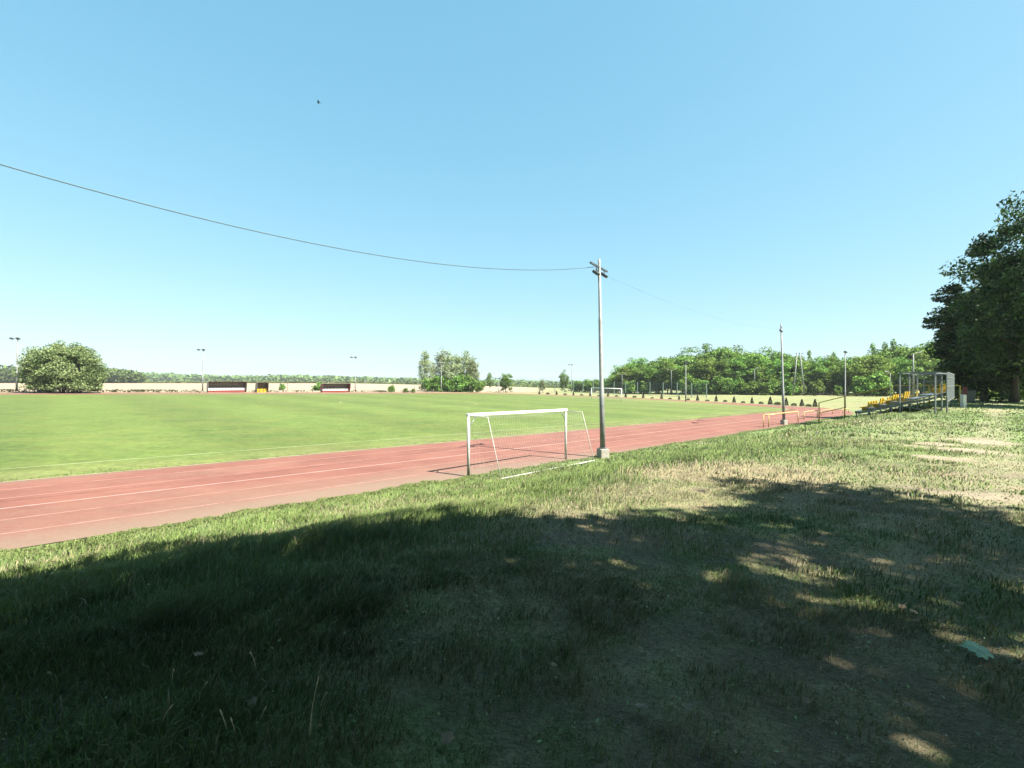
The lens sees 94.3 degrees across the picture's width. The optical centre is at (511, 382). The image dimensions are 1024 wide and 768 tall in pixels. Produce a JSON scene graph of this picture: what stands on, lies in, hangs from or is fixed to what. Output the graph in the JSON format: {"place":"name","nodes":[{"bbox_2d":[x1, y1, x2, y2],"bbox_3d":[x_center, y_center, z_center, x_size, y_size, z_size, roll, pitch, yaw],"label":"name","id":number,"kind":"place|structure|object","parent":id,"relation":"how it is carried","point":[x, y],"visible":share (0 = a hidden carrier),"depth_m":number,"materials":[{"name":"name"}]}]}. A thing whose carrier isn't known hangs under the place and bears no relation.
{"place":"outdoors","nodes":[
{"label":"outdoors","id":0,"kind":"place"},
{"bbox_2d":[0,393,853,550],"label":"running track","id":1,"kind":"structure","parent":0,"point":[37,536],"depth_m":14.76,"materials":[{"name":"red rubber"}]},
{"bbox_2d":[5,393,797,489],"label":"lane line","id":2,"kind":"object","parent":1,"relation":"on","point":[314,459],"visible":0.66,"depth_m":17.68,"materials":[{"name":"paint"}]},
{"bbox_2d":[0,393,809,508],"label":"lane line","id":3,"kind":"object","parent":1,"relation":"on","point":[312,472],"visible":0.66,"depth_m":15.32,"materials":[{"name":"paint"}]},
{"bbox_2d":[1,393,808,498],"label":"lane line","id":4,"kind":"object","parent":1,"relation":"on","point":[320,464],"visible":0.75,"depth_m":16.50,"materials":[{"name":"paint"}]},
{"bbox_2d":[0,393,830,520],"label":"lane line","id":5,"kind":"object","parent":1,"relation":"on","point":[320,479],"visible":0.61,"depth_m":13.99,"materials":[{"name":"paint"}]},
{"bbox_2d":[0,393,841,534],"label":"lane line","id":6,"kind":"object","parent":1,"relation":"on","point":[321,488],"visible":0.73,"depth_m":12.73,"materials":[{"name":"paint"}]},
{"bbox_2d":[0,383,1023,767],"bbox_3d":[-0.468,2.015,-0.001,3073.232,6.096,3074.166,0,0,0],"label":"ground","id":7,"kind":"structure","parent":0,"point":[994,733],"depth_m":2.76,"materials":[{"name":"green plant"}]},
{"bbox_2d":[9,336,19,390],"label":"floodlight pole","id":8,"kind":"object","parent":7,"relation":"on","point":[18,339],"visible":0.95,"depth_m":72.55,"materials":[{"name":"metal"}]},
{"bbox_2d":[11,340,110,392],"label":"bush","id":9,"kind":"object","parent":7,"relation":"on","point":[76,366],"visible":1,"depth_m":71.78,"materials":[{"name":"green plant"}]},
{"bbox_2d":[0,364,147,382],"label":"wood","id":10,"kind":"object","parent":7,"relation":"on","point":[117,375],"visible":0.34,"depth_m":332.08,"materials":[{"name":"green plant"}]},
{"bbox_2d":[207,381,246,391],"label":"dugout","id":11,"kind":"object","parent":7,"relation":"on","point":[224,386],"visible":0.98,"depth_m":91.91,"materials":[{"name":"metal"}]},
{"bbox_2d":[0,389,510,392],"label":"weeds","id":12,"kind":"object","parent":7,"relation":"on","point":[111,390],"visible":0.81,"depth_m":84.60,"materials":[{"name":"green plant"}]},
{"bbox_2d":[255,383,268,391],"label":"dugout","id":13,"kind":"object","parent":7,"relation":"on","point":[263,387],"visible":0.94,"depth_m":96.26,"materials":[{"name":"metal"}]},
{"bbox_2d":[320,383,350,391],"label":"dugout","id":14,"kind":"object","parent":7,"relation":"on","point":[336,387],"visible":0.97,"depth_m":106.87,"materials":[{"name":"metal"}]},
{"bbox_2d":[141,380,569,387],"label":"hedge row","id":15,"kind":"object","parent":7,"relation":"on","point":[315,381],"visible":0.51,"depth_m":338.42,"materials":[{"name":"green plant"}]},
{"bbox_2d":[141,372,589,384],"bbox_3d":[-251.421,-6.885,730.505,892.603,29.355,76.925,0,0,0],"label":"distant wood","id":16,"kind":"object","parent":7,"relation":"on","point":[155,376],"visible":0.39,"depth_m":705.03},
{"bbox_2d":[0,394,785,481],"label":"pitch","id":17,"kind":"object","parent":7,"relation":"on","point":[42,431],"visible":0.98,"depth_m":33.30,"materials":[{"name":"green plant"}]},
{"bbox_2d":[417,350,433,390],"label":"birch tree","id":18,"kind":"object","parent":7,"relation":"on","point":[427,367],"visible":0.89,"depth_m":136.62,"materials":[{"name":"green plant"}]},
{"bbox_2d":[418,377,433,390],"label":"bush","id":19,"kind":"object","parent":7,"relation":"on","point":[426,385],"visible":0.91,"depth_m":133.49,"materials":[{"name":"green plant"}]},
{"bbox_2d":[429,374,444,391],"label":"bush","id":20,"kind":"object","parent":7,"relation":"on","point":[436,383],"visible":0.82,"depth_m":133.44,"materials":[{"name":"green plant"}]},
{"bbox_2d":[434,345,447,375],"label":"birch tree","id":21,"kind":"object","parent":7,"relation":"on","point":[441,358],"visible":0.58,"depth_m":141.29,"materials":[{"name":"green plant"}]},
{"bbox_2d":[440,731,459,744],"bbox_3d":[-0.259,1.490,1.982,0.100,0.006,0.069,9,15,29],"label":"dry leaf","id":22,"kind":"object","parent":7,"relation":"on","point":[448,737],"visible":1,"depth_m":1.99,"materials":[{"name":"plant"}]},
{"bbox_2d":[442,349,458,382],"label":"birch tree","id":23,"kind":"object","parent":7,"relation":"on","point":[448,366],"visible":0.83,"depth_m":136.46,"materials":[{"name":"green plant"}]},
{"bbox_2d":[443,377,460,391],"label":"bush","id":24,"kind":"object","parent":7,"relation":"on","point":[447,386],"visible":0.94,"depth_m":133.20,"materials":[{"name":"green plant"}]},
{"bbox_2d":[449,354,464,384],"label":"birch tree","id":25,"kind":"object","parent":7,"relation":"on","point":[459,366],"visible":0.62,"depth_m":138.62,"materials":[{"name":"green plant"}]},
{"bbox_2d":[451,375,465,391],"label":"bush","id":26,"kind":"object","parent":7,"relation":"on","point":[459,379],"visible":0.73,"depth_m":133.50,"materials":[{"name":"green plant"}]},
{"bbox_2d":[457,374,472,391],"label":"bush","id":27,"kind":"object","parent":7,"relation":"on","point":[467,381],"visible":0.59,"depth_m":134.52,"materials":[{"name":"green plant"}]},
{"bbox_2d":[459,351,474,376],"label":"birch tree","id":28,"kind":"object","parent":7,"relation":"on","point":[465,358],"visible":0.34,"depth_m":140.74,"materials":[{"name":"green plant"}]},
{"bbox_2d":[464,355,480,391],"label":"birch tree","id":29,"kind":"object","parent":7,"relation":"on","point":[475,373],"visible":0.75,"depth_m":136.14,"materials":[{"name":"green plant"}]},
{"bbox_2d":[469,377,483,391],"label":"bush","id":30,"kind":"object","parent":7,"relation":"on","point":[476,385],"visible":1,"depth_m":133.43,"materials":[{"name":"green plant"}]},
{"bbox_2d":[497,373,513,392],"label":"deciduous tree","id":31,"kind":"object","parent":7,"relation":"on","point":[505,381],"visible":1,"depth_m":139.75,"materials":[{"name":"green plant"}]},
{"bbox_2d":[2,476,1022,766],"bbox_3d":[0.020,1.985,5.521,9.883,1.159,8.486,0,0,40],"label":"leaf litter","id":32,"kind":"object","parent":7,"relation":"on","point":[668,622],"visible":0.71,"depth_m":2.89,"materials":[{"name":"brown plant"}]},
{"bbox_2d":[466,409,594,478],"bbox_3d":[0.911,2.135,17.323,1.231,2.210,5.842,0,0,42],"label":"football goal","id":33,"kind":"object","parent":7,"relation":"on","point":[475,415],"visible":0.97,"depth_m":16.60,"materials":[{"name":"white paint"}]},
{"bbox_2d":[492,378,568,388],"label":"field scrub","id":34,"kind":"object","parent":7,"relation":"on","point":[557,385],"visible":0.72,"depth_m":313.76,"materials":[{"name":"green plant"}]},
{"bbox_2d":[558,369,568,391],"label":"deciduous tree","id":35,"kind":"object","parent":7,"relation":"on","point":[565,382],"visible":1,"depth_m":174.33,"materials":[{"name":"green plant"}]},
{"bbox_2d":[581,379,592,392],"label":"bush","id":36,"kind":"object","parent":7,"relation":"on","point":[587,383],"visible":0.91,"depth_m":177.16,"materials":[{"name":"green plant"}]},
{"bbox_2d":[590,259,608,458],"bbox_3d":[3.818,-0.976,20.115,0.536,8.491,1.900,0,0,32],"label":"floodlight pole","id":37,"kind":"object","parent":7,"relation":"on","point":[602,451],"visible":0.95,"depth_m":20.11,"materials":[{"name":"metal"}]},
{"bbox_2d":[0,164,590,269],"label":"overhead cable","id":38,"kind":"object","parent":37,"relation":"attached to","point":[245,228],"visible":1,"depth_m":10.38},
{"bbox_2d":[612,366,631,393],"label":"deciduous tree","id":39,"kind":"object","parent":7,"relation":"on","point":[622,371],"visible":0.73,"depth_m":164.91,"materials":[{"name":"green plant"}]},
{"bbox_2d":[622,380,636,393],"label":"bush","id":40,"kind":"object","parent":7,"relation":"on","point":[631,388],"visible":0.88,"depth_m":158.93,"materials":[{"name":"green plant"}]},
{"bbox_2d":[573,382,706,397],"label":"ball net fence","id":41,"kind":"object","parent":7,"relation":"on","point":[647,386],"visible":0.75,"depth_m":139.01,"materials":[{"name":"grey metal"}]},
{"bbox_2d":[628,357,652,393],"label":"deciduous tree","id":42,"kind":"object","parent":7,"relation":"on","point":[639,363],"visible":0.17,"depth_m":168.14,"materials":[{"name":"green plant"}]},
{"bbox_2d":[633,365,655,393],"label":"deciduous tree","id":43,"kind":"object","parent":7,"relation":"on","point":[640,376],"visible":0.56,"depth_m":161.25,"materials":[{"name":"green plant"}]},
{"bbox_2d":[639,381,651,393],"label":"bush","id":44,"kind":"object","parent":7,"relation":"on","point":[643,388],"visible":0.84,"depth_m":156.76,"materials":[{"name":"green plant"}]},
{"bbox_2d":[641,362,664,393],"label":"deciduous tree","id":45,"kind":"object","parent":7,"relation":"on","point":[645,374],"visible":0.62,"depth_m":158.41,"materials":[{"name":"green plant"}]},
{"bbox_2d":[645,356,672,393],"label":"deciduous tree","id":46,"kind":"object","parent":7,"relation":"on","point":[658,360],"visible":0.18,"depth_m":165.46,"materials":[{"name":"green plant"}]},
{"bbox_2d":[655,360,678,393],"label":"deciduous tree","id":47,"kind":"object","parent":7,"relation":"on","point":[666,383],"visible":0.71,"depth_m":154.47,"materials":[{"name":"green plant"}]},
{"bbox_2d":[659,363,683,393],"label":"deciduous tree","id":48,"kind":"object","parent":7,"relation":"on","point":[673,372],"visible":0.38,"depth_m":154.16,"materials":[{"name":"green plant"}]},
{"bbox_2d":[674,365,698,390],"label":"deciduous tree","id":49,"kind":"object","parent":7,"relation":"on","point":[682,371],"visible":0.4,"depth_m":149.58,"materials":[{"name":"green plant"}]},
{"bbox_2d":[678,374,695,394],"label":"bush","id":50,"kind":"object","parent":7,"relation":"on","point":[689,380],"visible":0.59,"depth_m":144.71,"materials":[{"name":"green plant"}]},
{"bbox_2d":[677,346,703,392],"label":"deciduous tree","id":51,"kind":"object","parent":7,"relation":"on","point":[692,357],"visible":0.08,"depth_m":159.59,"materials":[{"name":"green plant"}]},
{"bbox_2d":[686,378,714,394],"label":"bush","id":52,"kind":"object","parent":7,"relation":"on","point":[698,387],"visible":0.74,"depth_m":142.70,"materials":[{"name":"green plant"}]},
{"bbox_2d":[688,360,716,393],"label":"deciduous tree","id":53,"kind":"object","parent":7,"relation":"on","point":[701,365],"visible":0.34,"depth_m":147.42,"materials":[{"name":"green plant"}]},
{"bbox_2d":[691,343,719,374],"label":"deciduous tree","id":54,"kind":"object","parent":7,"relation":"on","point":[701,355],"visible":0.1,"depth_m":156.44,"materials":[{"name":"green plant"}]},
{"bbox_2d":[695,358,724,381],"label":"deciduous tree","id":55,"kind":"object","parent":7,"relation":"on","point":[711,362],"visible":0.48,"depth_m":145.66,"materials":[{"name":"green plant"}]},
{"bbox_2d":[701,380,720,394],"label":"bush","id":56,"kind":"object","parent":7,"relation":"on","point":[711,391],"visible":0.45,"depth_m":141.74,"materials":[{"name":"green plant"}]},
{"bbox_2d":[703,347,736,362],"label":"deciduous tree","id":57,"kind":"object","parent":7,"relation":"on","point":[716,359],"visible":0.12,"depth_m":151.77,"materials":[{"name":"green plant"}]},
{"bbox_2d":[707,358,734,393],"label":"deciduous tree","id":58,"kind":"object","parent":7,"relation":"on","point":[722,362],"visible":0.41,"depth_m":144.12,"materials":[{"name":"green plant"}]},
{"bbox_2d":[709,376,738,394],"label":"bush","id":59,"kind":"object","parent":7,"relation":"on","point":[722,382],"visible":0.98,"depth_m":139.28,"materials":[{"name":"green plant"}]},
{"bbox_2d":[703,346,750,368],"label":"deciduous tree","id":60,"kind":"object","parent":7,"relation":"on","point":[725,355],"visible":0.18,"depth_m":150.58,"materials":[{"name":"green plant"}]},
{"bbox_2d":[721,358,747,381],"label":"deciduous tree","id":61,"kind":"object","parent":7,"relation":"on","point":[738,369],"visible":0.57,"depth_m":142.46,"materials":[{"name":"green plant"}]},
{"bbox_2d":[733,380,748,394],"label":"bush","id":62,"kind":"object","parent":7,"relation":"on","point":[741,385],"visible":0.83,"depth_m":137.52,"materials":[{"name":"green plant"}]},
{"bbox_2d":[729,356,761,392],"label":"deciduous tree","id":63,"kind":"object","parent":7,"relation":"on","point":[741,361],"visible":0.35,"depth_m":142.85,"materials":[{"name":"green plant"}]},
{"bbox_2d":[743,380,769,394],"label":"bush","id":64,"kind":"object","parent":7,"relation":"on","point":[752,388],"visible":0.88,"depth_m":135.12,"materials":[{"name":"green plant"}]},
{"bbox_2d":[740,354,773,384],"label":"deciduous tree","id":65,"kind":"object","parent":7,"relation":"on","point":[762,360],"visible":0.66,"depth_m":142.15,"materials":[{"name":"green plant"}]},
{"bbox_2d":[749,364,779,391],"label":"deciduous tree","id":66,"kind":"object","parent":7,"relation":"on","point":[763,378],"visible":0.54,"depth_m":138.83,"materials":[{"name":"green plant"}]},
{"bbox_2d":[758,381,774,393],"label":"bush","id":67,"kind":"object","parent":7,"relation":"on","point":[768,390],"visible":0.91,"depth_m":133.72,"materials":[{"name":"green plant"}]},
{"bbox_2d":[765,377,787,394],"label":"bush","id":68,"kind":"object","parent":7,"relation":"on","point":[776,385],"visible":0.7,"depth_m":134.05,"materials":[{"name":"green plant"}]},
{"bbox_2d":[761,358,792,393],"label":"deciduous tree","id":69,"kind":"object","parent":7,"relation":"on","point":[785,366],"visible":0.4,"depth_m":137.13,"materials":[{"name":"green plant"}]},
{"bbox_2d":[770,351,792,370],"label":"deciduous tree","id":70,"kind":"object","parent":7,"relation":"on","point":[777,355],"visible":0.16,"depth_m":145.54,"materials":[{"name":"green plant"}]},
{"bbox_2d":[779,324,787,424],"bbox_3d":[22.584,-0.636,39.494,0.621,8.492,1.300,0,0,28],"label":"floodlight pole","id":71,"kind":"object","parent":7,"relation":"on","point":[783,421],"visible":0.94,"depth_m":39.64,"materials":[{"name":"metal"}]},
{"bbox_2d":[775,359,806,382],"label":"deciduous tree","id":72,"kind":"object","parent":7,"relation":"on","point":[793,366],"visible":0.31,"depth_m":136.53,"materials":[{"name":"green plant"}]},
{"bbox_2d":[780,381,801,394],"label":"bush","id":73,"kind":"object","parent":7,"relation":"on","point":[788,390],"visible":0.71,"depth_m":131.10,"materials":[{"name":"green plant"}]},
{"bbox_2d":[787,376,806,394],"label":"bush","id":74,"kind":"object","parent":7,"relation":"on","point":[798,382],"visible":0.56,"depth_m":131.77,"materials":[{"name":"green plant"}]},
{"bbox_2d":[792,353,804,395],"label":"power pole","id":75,"kind":"object","parent":7,"relation":"on","point":[796,356],"visible":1,"depth_m":127.88,"materials":[{"name":"concrete"}]},
{"bbox_2d":[788,360,812,384],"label":"deciduous tree","id":76,"kind":"object","parent":7,"relation":"on","point":[805,365],"visible":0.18,"depth_m":136.76,"materials":[{"name":"green plant"}]},
{"bbox_2d":[793,368,821,394],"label":"deciduous tree","id":77,"kind":"object","parent":7,"relation":"on","point":[809,376],"visible":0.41,"depth_m":136.09,"materials":[{"name":"green plant"}]},
{"bbox_2d":[800,361,829,394],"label":"deciduous tree","id":78,"kind":"object","parent":7,"relation":"on","point":[817,372],"visible":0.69,"depth_m":134.59,"materials":[{"name":"green plant"}]},
{"bbox_2d":[807,379,825,395],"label":"tree","id":79,"kind":"object","parent":7,"relation":"on","point":[814,387],"visible":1,"depth_m":127.17,"materials":[{"name":"green plant"}]},
{"bbox_2d":[810,356,835,393],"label":"deciduous tree","id":80,"kind":"object","parent":7,"relation":"on","point":[818,360],"visible":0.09,"depth_m":141.28,"materials":[{"name":"green plant"}]},
{"bbox_2d":[816,369,835,394],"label":"deciduous tree","id":81,"kind":"object","parent":7,"relation":"on","point":[832,372],"visible":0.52,"depth_m":133.91,"materials":[{"name":"green plant"}]},
{"bbox_2d":[819,355,847,391],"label":"deciduous tree","id":82,"kind":"object","parent":7,"relation":"on","point":[835,360],"visible":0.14,"depth_m":139.83,"materials":[{"name":"green plant"}]},
{"bbox_2d":[819,367,847,393],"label":"deciduous tree","id":83,"kind":"object","parent":7,"relation":"on","point":[838,379],"visible":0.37,"depth_m":133.47,"materials":[{"name":"green plant"}]},
{"bbox_2d":[828,364,861,394],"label":"deciduous tree","id":84,"kind":"object","parent":7,"relation":"on","point":[838,370],"visible":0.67,"depth_m":132.17,"materials":[{"name":"green plant"}]},
{"bbox_2d":[843,350,846,409],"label":"floodlight pole","id":85,"kind":"object","parent":7,"relation":"on","point":[845,352],"visible":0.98,"depth_m":65.90,"materials":[{"name":"metal"}]},
{"bbox_2d":[841,363,868,391],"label":"deciduous tree","id":86,"kind":"object","parent":7,"relation":"on","point":[857,368],"visible":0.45,"depth_m":129.94,"materials":[{"name":"green plant"}]},
{"bbox_2d":[848,365,878,391],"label":"deciduous tree","id":87,"kind":"object","parent":7,"relation":"on","point":[871,369],"visible":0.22,"depth_m":129.94,"materials":[{"name":"green plant"}]},
{"bbox_2d":[848,375,880,395],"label":"tree","id":88,"kind":"object","parent":7,"relation":"on","point":[864,381],"visible":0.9,"depth_m":122.40,"materials":[{"name":"green plant"}]},
{"bbox_2d":[855,355,897,385],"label":"deciduous tree","id":89,"kind":"object","parent":7,"relation":"on","point":[866,361],"visible":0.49,"depth_m":129.13,"materials":[{"name":"green plant"}]},
{"bbox_2d":[865,370,892,395],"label":"tree","id":90,"kind":"object","parent":7,"relation":"on","point":[880,379],"visible":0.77,"depth_m":121.76,"materials":[{"name":"green plant"}]},
{"bbox_2d":[872,360,905,390],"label":"deciduous tree","id":91,"kind":"object","parent":7,"relation":"on","point":[894,371],"visible":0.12,"depth_m":129.20,"materials":[{"name":"green plant"}]},
{"bbox_2d":[818,385,960,422],"bbox_3d":[28.858,1.882,36.872,0.090,3.332,8.740,0,0,-44],"label":"handrail","id":92,"kind":"object","parent":7,"relation":"on","point":[875,390],"visible":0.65,"depth_m":38.05,"materials":[{"name":"metal"}]},
{"bbox_2d":[874,347,912,361],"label":"deciduous tree","id":93,"kind":"object","parent":7,"relation":"on","point":[892,355],"visible":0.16,"depth_m":137.39,"materials":[{"name":"green plant"}]},
{"bbox_2d":[872,344,915,391],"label":"deciduous tree","id":94,"kind":"object","parent":7,"relation":"on","point":[903,348],"visible":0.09,"depth_m":139.22,"materials":[{"name":"green plant"}]},
{"bbox_2d":[881,356,919,393],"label":"deciduous tree","id":95,"kind":"object","parent":7,"relation":"on","point":[903,360],"visible":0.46,"depth_m":127.26,"materials":[{"name":"green plant"}]},
{"bbox_2d":[855,372,954,416],"bbox_3d":[25.444,0.855,30.186,12.061,2.809,3.925,0,0,-44],"label":"grandstand","id":96,"kind":"object","parent":7,"relation":"on","point":[908,399],"visible":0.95,"depth_m":27.25,"materials":[{"name":"metal"}]},
{"bbox_2d":[892,358,935,394],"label":"deciduous tree","id":97,"kind":"object","parent":7,"relation":"on","point":[928,365],"visible":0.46,"depth_m":126.29,"materials":[{"name":"green plant"}]},
{"bbox_2d":[912,350,938,393],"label":"deciduous tree","id":98,"kind":"object","parent":7,"relation":"on","point":[923,356],"visible":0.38,"depth_m":127.23,"materials":[{"name":"green plant"}]},
{"bbox_2d":[957,390,975,402],"bbox_3d":[39.287,1.224,41.020,0.900,1.064,0.800,0,0,0],"label":"waste container","id":99,"kind":"object","parent":7,"relation":"on","point":[970,395],"visible":0.62,"depth_m":40.67,"materials":[{"name":"plastic"}]},
{"bbox_2d":[921,248,1023,402],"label":"maple tree","id":100,"kind":"object","parent":7,"relation":"on","point":[1005,374],"visible":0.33,"depth_m":43.94,"materials":[{"name":"green plant"}]},
{"bbox_2d":[929,304,1023,400],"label":"maple tree","id":101,"kind":"object","parent":7,"relation":"on","point":[959,381],"visible":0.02,"depth_m":47.19,"materials":[{"name":"green plant"}]},
{"bbox_2d":[958,639,1008,660],"bbox_3d":[2.703,1.541,2.724,0.243,0.014,0.167,8,13,18],"label":"maple leaf","id":102,"kind":"object","parent":7,"relation":"on","point":[980,650],"visible":1,"depth_m":2.73,"materials":[{"name":"green plant"}]},
{"bbox_2d":[947,190,1023,379],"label":"birch tree","id":103,"kind":"object","parent":7,"relation":"on","point":[1006,276],"visible":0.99,"depth_m":34.76,"materials":[{"name":"green plant"}]},
{"bbox_2d":[0,0,1023,381],"label":"sky","id":104,"kind":"structure","parent":0,"point":[811,168],"materials":[{"name":"blue"}]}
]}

